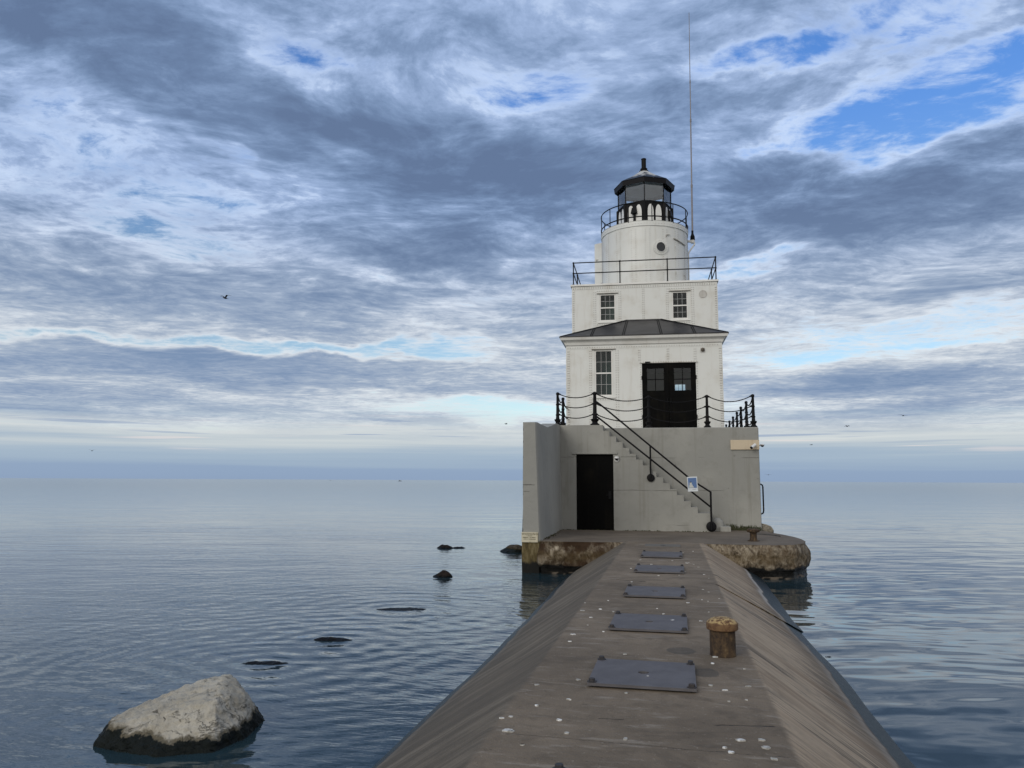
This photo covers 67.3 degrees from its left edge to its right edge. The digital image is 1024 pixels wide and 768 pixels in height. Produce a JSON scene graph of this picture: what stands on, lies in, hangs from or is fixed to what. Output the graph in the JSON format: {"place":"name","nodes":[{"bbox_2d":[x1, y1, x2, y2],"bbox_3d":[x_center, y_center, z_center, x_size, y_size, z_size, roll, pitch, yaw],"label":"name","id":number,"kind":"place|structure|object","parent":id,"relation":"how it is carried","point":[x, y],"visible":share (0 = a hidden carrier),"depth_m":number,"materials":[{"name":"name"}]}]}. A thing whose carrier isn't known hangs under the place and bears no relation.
{"place":"outdoors","nodes":[
{"label":"outdoors","id":0,"kind":"place"},
{"bbox_2d":[0,478,1023,767],"bbox_3d":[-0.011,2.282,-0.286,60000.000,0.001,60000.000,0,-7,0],"label":"water","id":1,"kind":"structure","parent":0,"point":[902,604],"depth_m":14.47,"materials":[{"name":"blue liquid"}]},
{"bbox_2d":[93,674,263,756],"bbox_3d":[-2.970,3.233,7.059,1.512,0.968,1.600,0,-7,0],"label":"boulder","id":2,"kind":"object","parent":1,"relation":"in","point":[212,714],"visible":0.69,"depth_m":6.72,"materials":[{"name":"stone"}]},
{"bbox_2d":[242,661,287,664],"bbox_3d":[-3.138,3.706,9.661,1.016,0.436,0.332,0,-7,0],"label":"rock","id":3,"kind":"object","parent":1,"relation":"in","point":[266,662],"visible":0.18,"depth_m":9.65,"materials":[{"name":"stone"}]},
{"bbox_2d":[314,637,351,641],"bbox_3d":[-2.573,3.879,11.098,0.893,0.458,0.436,0,-7,0],"label":"rock","id":4,"kind":"object","parent":1,"relation":"in","point":[337,639],"visible":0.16,"depth_m":11.06,"materials":[{"name":"stone"}]},
{"bbox_2d":[376,607,424,610],"bbox_3d":[-1.969,4.223,13.730,1.572,0.436,0.687,0,-7,0],"label":"rock","id":5,"kind":"object","parent":1,"relation":"in","point":[400,609],"visible":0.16,"depth_m":13.71,"materials":[{"name":"stone"}]},
{"bbox_2d":[433,570,452,577],"bbox_3d":[-1.660,4.748,18.446,0.703,0.579,0.700,0,-7,0],"label":"rock","id":6,"kind":"object","parent":1,"relation":"in","point":[443,574],"visible":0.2,"depth_m":18.33,"materials":[{"name":"stone"}]},
{"bbox_2d":[437,544,452,548],"bbox_3d":[-2.278,5.737,26.185,0.822,0.535,0.682,0,-7,0],"label":"rock","id":7,"kind":"object","parent":1,"relation":"in","point":[442,546],"visible":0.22,"depth_m":26.09,"materials":[{"name":"stone"}]},
{"bbox_2d":[500,544,521,552],"bbox_3d":[0.089,5.556,25.109,1.306,0.658,1.096,0,-7,0],"label":"rock","id":8,"kind":"object","parent":1,"relation":"in","point":[515,548],"visible":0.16,"depth_m":24.88,"materials":[{"name":"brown stone"}]},
{"bbox_2d":[372,541,915,767],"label":"breakwater","id":9,"kind":"object","parent":1,"relation":"in","point":[803,706],"visible":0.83,"depth_m":5.99,"materials":[{"name":"concrete"}]},
{"bbox_2d":[552,763,565,767],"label":"hatch cover","id":10,"kind":"object","parent":9,"relation":"on","point":[559,765],"visible":1,"depth_m":3.93,"materials":[{"name":"grey metal"}]},
{"bbox_2d":[499,560,777,760],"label":"bird droppings","id":11,"kind":"object","parent":9,"relation":"on","point":[626,738],"visible":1,"depth_m":4.66,"materials":[{"name":"white"}]},
{"bbox_2d":[587,655,696,692],"bbox_3d":[1.015,2.234,5.934,0.788,0.072,0.801,-1,-7,12],"label":"hatch cover","id":12,"kind":"object","parent":9,"relation":"on","point":[633,674],"visible":0.98,"depth_m":5.84,"materials":[{"name":"grey metal"}]},
{"bbox_2d":[608,611,687,633],"bbox_3d":[1.444,2.506,8.090,0.788,0.072,0.891,-1,-7,12],"label":"hatch cover","id":13,"kind":"object","parent":9,"relation":"on","point":[677,624],"visible":1,"depth_m":7.98,"materials":[{"name":"grey metal"}]},
{"bbox_2d":[623,584,685,598],"bbox_3d":[1.922,2.789,10.332,0.798,0.072,0.901,-1,-7,12],"label":"hatch cover","id":14,"kind":"object","parent":9,"relation":"on","point":[631,591],"visible":1,"depth_m":10.20,"materials":[{"name":"grey metal"}]},
{"bbox_2d":[634,563,683,573],"bbox_3d":[2.497,3.128,13.021,0.818,0.072,0.981,-1,-7,12],"label":"hatch cover","id":15,"kind":"object","parent":9,"relation":"on","point":[660,569],"visible":1,"depth_m":12.85,"materials":[{"name":"grey metal"}]},
{"bbox_2d":[640,550,681,558],"bbox_3d":[3.037,3.452,15.585,0.818,0.072,1.101,-1,-7,12],"label":"hatch cover","id":16,"kind":"object","parent":9,"relation":"on","point":[658,554],"visible":0.99,"depth_m":15.46,"materials":[{"name":"grey metal"}]},
{"bbox_2d":[706,616,737,657],"bbox_3d":[1.836,2.199,6.710,0.272,0.331,0.272,-1,-7,12],"label":"bollard","id":17,"kind":"object","parent":9,"relation":"on","point":[722,629],"visible":1,"depth_m":6.62,"materials":[{"name":"metal"}]},
{"bbox_2d":[537,530,810,579],"bbox_3d":[5.583,6.050,29.157,8.268,1.695,21.847,-1,-7,10],"label":"landing","id":18,"kind":"object","parent":1,"relation":"in","point":[771,557],"visible":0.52,"depth_m":19.04,"materials":[{"name":"concrete"}]},
{"bbox_2d":[522,158,761,572],"bbox_3d":[5.563,-1.389,29.636,7.548,16.375,20.500,-1,-7,10],"label":"lighthouse","id":19,"kind":"object","parent":18,"relation":"on","point":[644,316],"visible":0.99,"depth_m":26.15,"materials":[{"name":"grey paint"}]},
{"bbox_2d":[521,532,537,542],"bbox_3d":[0.447,3.856,19.355,0.418,0.253,0.037,-1,-7,10],"label":"warning sign","id":20,"kind":"object","parent":19,"relation":"attached to","point":[529,536],"visible":1,"depth_m":19.34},
{"bbox_2d":[576,454,613,529],"bbox_3d":[2.569,3.339,23.803,1.145,2.315,0.121,-1,-7,10],"label":"door","id":21,"kind":"structure","parent":19,"relation":"in","point":[595,481],"depth_m":23.81,"materials":[{"name":"black paint"}]},
{"bbox_2d":[595,243,601,283],"bbox_3d":[3.664,-4.683,32.029,0.179,2.450,0.588,5,-9,-33],"label":"door","id":22,"kind":"structure","parent":19,"relation":"in","point":[598,247],"depth_m":32.14,"materials":[{"name":"white metal"}]},
{"bbox_2d":[595,350,612,395],"bbox_3d":[3.187,-0.375,26.738,0.616,1.616,0.050,-1,-7,10],"label":"window","id":23,"kind":"structure","parent":19,"relation":"in","point":[611,372],"depth_m":26.70,"materials":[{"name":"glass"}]},
{"bbox_2d":[599,294,615,321],"bbox_3d":[3.593,-2.860,28.925,0.596,1.036,0.050,-1,-7,10],"label":"window","id":24,"kind":"structure","parent":19,"relation":"in","point":[614,307],"depth_m":28.91,"materials":[{"name":"glass"}]},
{"bbox_2d":[641,363,669,427],"bbox_3d":[4.904,0.428,26.306,0.921,2.296,0.108,-1,-7,10],"label":"door","id":25,"kind":"structure","parent":19,"relation":"in","point":[660,395],"depth_m":26.29,"materials":[{"name":"black wood"}]},
{"bbox_2d":[554,392,756,427],"bbox_3d":[5.943,1.634,30.924,6.850,1.080,14.734,-1,-7,10],"label":"chain fence","id":26,"kind":"object","parent":19,"relation":"on","point":[595,420],"visible":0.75,"depth_m":24.66,"materials":[{"name":"black metal"}]},
{"bbox_2d":[596,401,716,531],"bbox_3d":[4.359,2.467,23.505,3.570,3.977,0.172,-1,-7,10],"label":"handrail","id":27,"kind":"object","parent":19,"relation":"attached to","point":[711,526],"visible":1,"depth_m":23.42,"materials":[{"name":"black metal"}]},
{"bbox_2d":[687,476,697,491],"bbox_3d":[5.431,3.010,23.144,0.317,0.454,0.012,-1,-7,10],"label":"poster","id":28,"kind":"object","parent":27,"relation":"attached to","point":[692,484],"visible":1,"depth_m":23.14,"materials":[{"name":"paper"}]},
{"bbox_2d":[672,291,687,318],"bbox_3d":[6.220,-2.905,28.472,0.576,1.036,0.050,-1,-7,10],"label":"window","id":29,"kind":"structure","parent":19,"relation":"in","point":[686,292],"depth_m":28.46,"materials":[{"name":"glass"}]},
{"bbox_2d":[675,243,684,280],"bbox_3d":[6.586,-4.705,30.093,0.629,1.520,0.064,7,-10,-42],"label":"hatch door","id":30,"kind":"structure","parent":19,"relation":"in","point":[680,276],"depth_m":30.06,"materials":[{"name":"white metal"}]},
{"bbox_2d":[669,363,697,427],"bbox_3d":[5.820,0.412,26.148,0.921,2.296,0.108,-1,-7,10],"label":"door","id":31,"kind":"structure","parent":19,"relation":"in","point":[682,395],"depth_m":26.14,"materials":[{"name":"black wood"}]},
{"bbox_2d":[688,24,694,279],"bbox_3d":[7.291,-9.634,31.830,0.392,12.300,0.225,2,-7,-16],"label":"antenna","id":32,"kind":"object","parent":19,"relation":"on","point":[692,239],"visible":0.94,"depth_m":31.62,"materials":[{"name":"black paint"}]},
{"bbox_2d":[730,440,758,449],"bbox_3d":[7.306,1.908,24.136,0.870,0.302,0.042,-1,-7,10],"label":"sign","id":33,"kind":"object","parent":19,"relation":"attached to","point":[740,444],"visible":1,"depth_m":24.12,"materials":[{"name":"beige wood"}]},
{"bbox_2d":[760,483,763,514],"bbox_3d":[7.944,3.684,24.643,0.248,0.986,0.048,-1,-7,10],"label":"grab rail","id":34,"kind":"object","parent":19,"relation":"attached to","point":[762,497],"visible":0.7,"depth_m":24.63,"materials":[{"name":"grey metal"}]},
{"bbox_2d":[545,524,762,538],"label":"weeds","id":35,"kind":"object","parent":18,"relation":"on","point":[743,528],"visible":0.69,"depth_m":23.73,"materials":[{"name":"plant"}]},
{"bbox_2d":[746,528,759,540],"bbox_3d":[6.154,3.847,19.616,0.330,0.320,0.330,-1,-7,10],"label":"bollard","id":36,"kind":"object","parent":18,"relation":"on","point":[753,533],"visible":1,"depth_m":19.53,"materials":[{"name":"metal"}]},
{"bbox_2d":[762,523,773,532],"bbox_3d":[8.008,4.540,24.250,0.411,0.301,0.742,-1,-7,11],"label":"rubble stone","id":37,"kind":"object","parent":18,"relation":"on","point":[767,528],"visible":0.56,"depth_m":23.93,"materials":[{"name":"beige stone"}]},
{"bbox_2d":[0,0,1023,482],"label":"sky","id":38,"kind":"structure","parent":0,"point":[393,204],"materials":[{"name":"blue"}]}
]}

